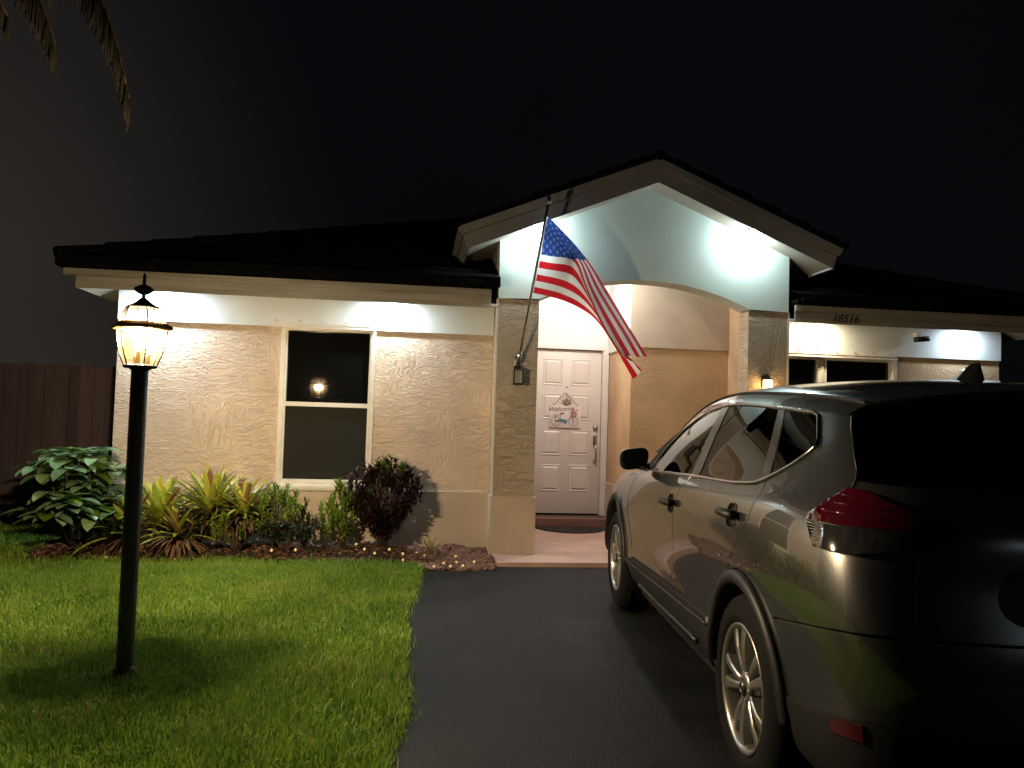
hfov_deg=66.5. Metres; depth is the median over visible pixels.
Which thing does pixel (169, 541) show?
bromeliad
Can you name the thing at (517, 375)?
wall lantern
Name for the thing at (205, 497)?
bromeliad
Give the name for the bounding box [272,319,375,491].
window
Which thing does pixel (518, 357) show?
flagpole
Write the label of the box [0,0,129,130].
palm tree
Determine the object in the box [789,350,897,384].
window
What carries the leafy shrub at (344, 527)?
on the garden bed
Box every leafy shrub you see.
[209,506,269,554]
[255,480,303,546]
[290,506,322,550]
[316,499,335,550]
[325,477,367,549]
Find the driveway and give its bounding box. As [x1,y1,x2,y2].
[389,567,735,767]
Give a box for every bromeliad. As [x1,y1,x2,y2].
[72,490,170,556]
[120,474,202,551]
[140,502,216,563]
[153,461,260,543]
[208,475,279,543]
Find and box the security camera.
[912,333,929,341]
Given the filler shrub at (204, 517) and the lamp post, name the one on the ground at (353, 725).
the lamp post
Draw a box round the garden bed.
[21,537,495,570]
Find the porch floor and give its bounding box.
[491,528,607,567]
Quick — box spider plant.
[420,534,446,558]
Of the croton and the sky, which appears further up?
the sky
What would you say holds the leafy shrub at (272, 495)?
on the garden bed
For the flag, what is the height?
1.480 m
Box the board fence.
[0,363,115,523]
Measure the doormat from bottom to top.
0.012 m
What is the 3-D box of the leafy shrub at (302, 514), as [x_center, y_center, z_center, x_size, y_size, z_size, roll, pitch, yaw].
[-1.928,1.346,7.272,0.324,0.422,0.256,2,-3,-7]
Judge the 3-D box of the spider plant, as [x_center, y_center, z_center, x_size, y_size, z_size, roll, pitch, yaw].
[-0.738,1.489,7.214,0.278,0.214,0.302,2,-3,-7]
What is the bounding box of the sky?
[0,0,1023,380]
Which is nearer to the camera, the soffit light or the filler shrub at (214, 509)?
the filler shrub at (214, 509)
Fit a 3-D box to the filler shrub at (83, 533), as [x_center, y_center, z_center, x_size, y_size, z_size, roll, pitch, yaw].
[-3.624,1.325,6.970,0.677,0.391,0.390,2,-3,-7]
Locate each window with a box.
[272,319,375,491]
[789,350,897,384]
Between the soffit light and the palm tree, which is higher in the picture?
the palm tree
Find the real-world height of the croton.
0.910 m
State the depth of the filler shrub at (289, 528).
7.11 m
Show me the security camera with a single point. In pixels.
(917, 338)
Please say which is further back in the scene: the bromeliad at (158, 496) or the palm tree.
the bromeliad at (158, 496)
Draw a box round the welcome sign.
[549,392,580,427]
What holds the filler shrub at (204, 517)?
on the garden bed
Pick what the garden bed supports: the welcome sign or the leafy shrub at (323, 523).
the leafy shrub at (323, 523)
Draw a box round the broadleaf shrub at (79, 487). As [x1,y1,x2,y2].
[1,446,148,550]
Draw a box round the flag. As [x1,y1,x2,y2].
[533,216,646,377]
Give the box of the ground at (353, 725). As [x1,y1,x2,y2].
[0,513,596,767]
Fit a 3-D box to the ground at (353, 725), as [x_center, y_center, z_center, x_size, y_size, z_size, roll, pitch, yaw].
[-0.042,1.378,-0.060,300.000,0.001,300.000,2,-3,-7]
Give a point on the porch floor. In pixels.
(556, 549)
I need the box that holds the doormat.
[535,526,604,533]
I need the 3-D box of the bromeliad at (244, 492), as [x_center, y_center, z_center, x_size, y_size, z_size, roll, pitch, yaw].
[-2.479,1.163,7.240,0.695,0.666,0.742,2,-3,-7]
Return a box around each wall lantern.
[513,364,522,384]
[761,374,773,387]
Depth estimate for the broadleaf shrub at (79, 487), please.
6.92 m
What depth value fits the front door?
9.80 m
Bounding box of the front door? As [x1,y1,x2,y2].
[534,349,601,513]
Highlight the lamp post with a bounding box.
[110,273,173,678]
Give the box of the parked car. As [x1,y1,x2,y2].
[605,363,1023,767]
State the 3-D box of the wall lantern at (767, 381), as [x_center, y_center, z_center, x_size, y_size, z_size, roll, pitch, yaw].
[2.590,-0.004,7.923,0.091,0.207,0.122,2,-3,-7]
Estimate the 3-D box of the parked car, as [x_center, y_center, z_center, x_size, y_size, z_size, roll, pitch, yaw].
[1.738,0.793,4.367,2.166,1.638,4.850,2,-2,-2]
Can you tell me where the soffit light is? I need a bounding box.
[748,229,758,234]
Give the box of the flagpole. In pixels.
[515,195,550,365]
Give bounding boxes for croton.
[336,454,426,548]
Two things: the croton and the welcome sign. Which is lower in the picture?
the croton
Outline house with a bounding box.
[53,150,1023,553]
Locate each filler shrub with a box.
[66,513,143,553]
[156,506,231,549]
[200,495,280,542]
[256,520,317,552]
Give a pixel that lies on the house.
(311, 362)
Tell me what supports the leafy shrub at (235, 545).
on the garden bed
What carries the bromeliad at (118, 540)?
on the garden bed
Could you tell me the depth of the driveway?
4.07 m
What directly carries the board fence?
on the ground at (353, 725)

